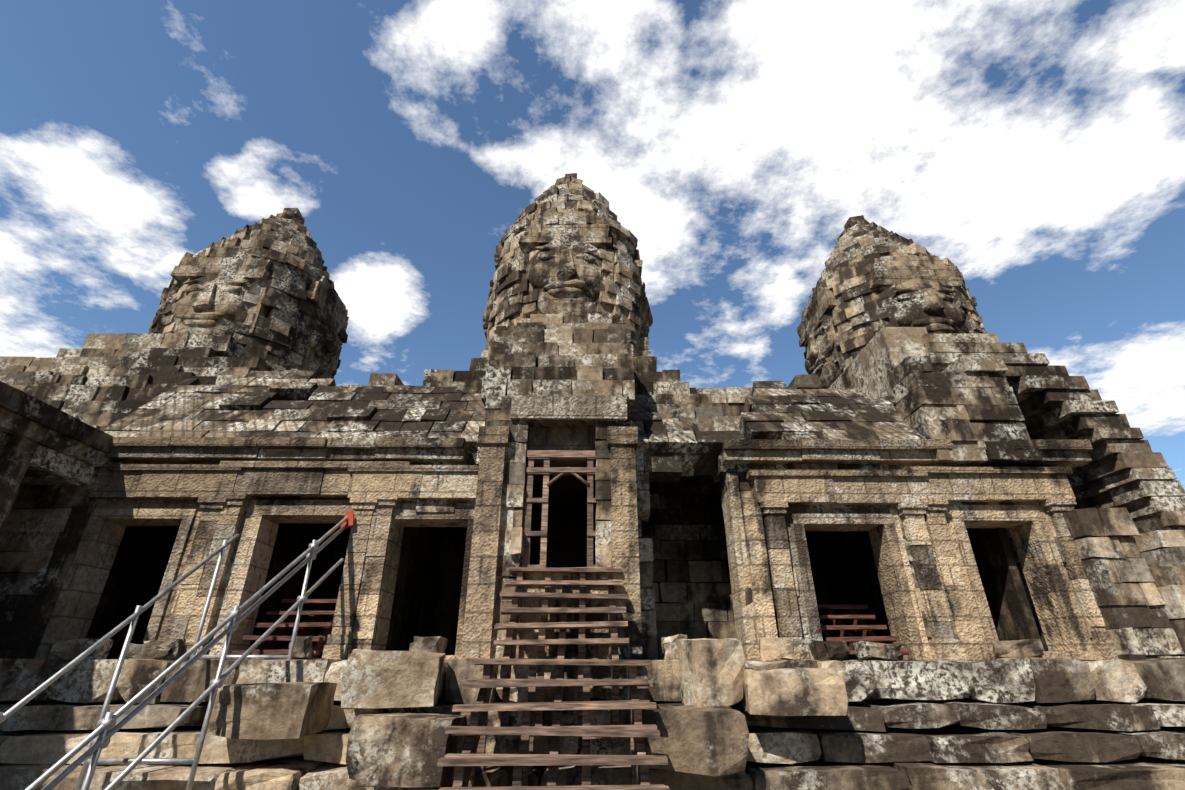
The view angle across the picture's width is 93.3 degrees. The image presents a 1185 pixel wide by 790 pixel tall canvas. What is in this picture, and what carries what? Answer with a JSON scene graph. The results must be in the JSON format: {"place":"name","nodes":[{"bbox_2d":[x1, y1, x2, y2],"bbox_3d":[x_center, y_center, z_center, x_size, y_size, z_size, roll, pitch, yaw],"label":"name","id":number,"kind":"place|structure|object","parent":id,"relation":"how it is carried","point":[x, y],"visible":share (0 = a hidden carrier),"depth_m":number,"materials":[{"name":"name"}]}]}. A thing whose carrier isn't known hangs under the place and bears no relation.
{"place":"outdoors","nodes":[
{"label":"outdoors","id":0,"kind":"place"},
{"bbox_2d":[0,0,1184,496],"label":"sky","id":1,"kind":"structure","parent":0,"point":[1036,148],"materials":[{"name":"blue"}]},
{"bbox_2d":[641,479,735,659],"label":"interior wall","id":2,"kind":"structure","parent":0,"point":[683,527],"depth_m":9.16,"materials":[{"name":"grey stone"}]},
{"bbox_3d":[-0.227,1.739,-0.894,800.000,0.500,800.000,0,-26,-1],"label":"ground","id":3,"kind":"structure","parent":0,"visible":0},
{"bbox_2d":[0,381,114,658],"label":"wing","id":4,"kind":"structure","parent":3,"relation":"on","point":[51,458],"depth_m":7.43,"materials":[{"name":"grey stone"}]},
{"bbox_2d":[0,515,347,789],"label":"rails","id":5,"kind":"object","parent":3,"relation":"on","point":[98,738],"visible":0.85,"depth_m":5.20,"materials":[{"name":"silver metal"}]},
{"bbox_2d":[341,511,353,528],"bbox_3d":[-3.395,1.732,7.789,0.187,0.253,0.067,0,-26,-1],"label":"rag","id":6,"kind":"object","parent":5,"relation":"hanging from","point":[350,520],"visible":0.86,"depth_m":7.77,"materials":[{"name":"red fabric"}]},
{"bbox_2d":[437,567,669,789],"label":"stairs","id":7,"kind":"structure","parent":3,"relation":"on","point":[473,755],"depth_m":5.27,"materials":[{"name":"brown wood"}]},
{"bbox_2d":[0,475,1110,712],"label":"doorway openings","id":8,"kind":"object","parent":3,"relation":"on","point":[430,575],"visible":0.08,"depth_m":9.64,"materials":[{"name":"stone"}]},
{"bbox_2d":[0,333,863,431],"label":"roof","id":9,"kind":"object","parent":8,"relation":"on","point":[101,382],"visible":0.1,"depth_m":10.96,"materials":[{"name":"stone"}]},
{"bbox_2d":[148,208,348,378],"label":"tower","id":10,"kind":"structure","parent":9,"relation":"on","point":[285,243],"depth_m":14.47,"materials":[{"name":"stone"}]},
{"bbox_2d":[161,246,347,378],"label":"tower faces","id":11,"kind":"object","parent":10,"relation":"attached to","point":[211,302],"visible":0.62,"depth_m":14.05,"materials":[{"name":"grey stone"}]},
{"bbox_2d":[488,173,644,358],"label":"tower","id":12,"kind":"structure","parent":9,"relation":"on","point":[569,192],"depth_m":13.80,"materials":[{"name":"stone"}]},
{"bbox_2d":[480,211,652,357],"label":"tower faces","id":13,"kind":"object","parent":12,"relation":"attached to","point":[565,264],"visible":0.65,"depth_m":13.44,"materials":[{"name":"grey stone"}]},
{"bbox_2d":[104,371,925,475],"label":"roof","id":14,"kind":"structure","parent":8,"relation":"on","point":[276,404],"depth_m":9.09,"materials":[{"name":"stone"}]},
{"bbox_2d":[422,302,740,659],"bbox_3d":[-0.473,1.207,10.094,6.111,7.104,4.630,0,-26,-1],"label":"bay","id":15,"kind":"object","parent":8,"relation":"on","point":[576,349],"visible":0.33,"depth_m":8.74,"materials":[{"name":"stone"}]},
{"bbox_2d":[0,634,1184,789],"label":"plinth","id":16,"kind":"structure","parent":3,"relation":"on","point":[734,719],"depth_m":5.58,"materials":[{"name":"stone"}]},
{"bbox_2d":[461,396,642,659],"bbox_3d":[-0.485,1.880,7.791,2.227,3.661,1.166,0,-26,-1],"label":"frame","id":17,"kind":"object","parent":16,"relation":"on","point":[493,442],"visible":0.56,"depth_m":7.26,"materials":[{"name":"stone"}]},
{"bbox_2d":[522,450,608,566],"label":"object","id":18,"kind":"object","parent":17,"relation":"attached to","point":[547,470],"visible":0.65,"depth_m":7.67,"materials":[{"name":"brown wood"}]},
{"bbox_2d":[231,599,911,659],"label":"steps","id":19,"kind":"structure","parent":16,"relation":"on","point":[319,612],"depth_m":7.71,"materials":[{"name":"red wood"}]},
{"bbox_2d":[96,447,1091,659],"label":"facade","id":20,"kind":"structure","parent":16,"relation":"on","point":[658,467],"depth_m":8.08,"materials":[{"name":"stone"}]},
{"bbox_2d":[33,437,1118,660],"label":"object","id":21,"kind":"structure","parent":20,"relation":"attached to","point":[371,483],"depth_m":7.93,"materials":[{"name":"stone"}]},
{"bbox_2d":[887,355,1184,659],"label":"stone wall","id":22,"kind":"structure","parent":16,"relation":"on","point":[1136,579],"depth_m":8.03,"materials":[{"name":"stone"}]},
{"bbox_2d":[829,327,939,396],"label":"vault walls","id":23,"kind":"structure","parent":3,"relation":"on","point":[881,356],"depth_m":10.23,"materials":[{"name":"grey stone"}]},
{"bbox_2d":[801,215,986,378],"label":"tower","id":24,"kind":"structure","parent":23,"relation":"on","point":[862,247],"depth_m":14.65,"materials":[{"name":"stone"}]},
{"bbox_2d":[796,256,977,388],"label":"tower faces","id":25,"kind":"object","parent":24,"relation":"attached to","point":[921,297],"visible":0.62,"depth_m":14.23,"materials":[{"name":"grey stone"}]},
{"bbox_2d":[921,333,1184,606],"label":"vault","id":26,"kind":"object","parent":23,"relation":"attached to","point":[1158,486],"visible":0.08,"depth_m":9.46,"materials":[{"name":"stone"}]},
{"bbox_2d":[1008,378,1164,650],"bbox_3d":[7.531,2.890,10.625,2.530,5.530,4.400,0,-26,-1],"label":"vault lining","id":27,"kind":"object","parent":26,"relation":"attached to","point":[1148,523],"visible":0.04,"depth_m":9.58,"materials":[{"name":"grey stone"}]}
]}

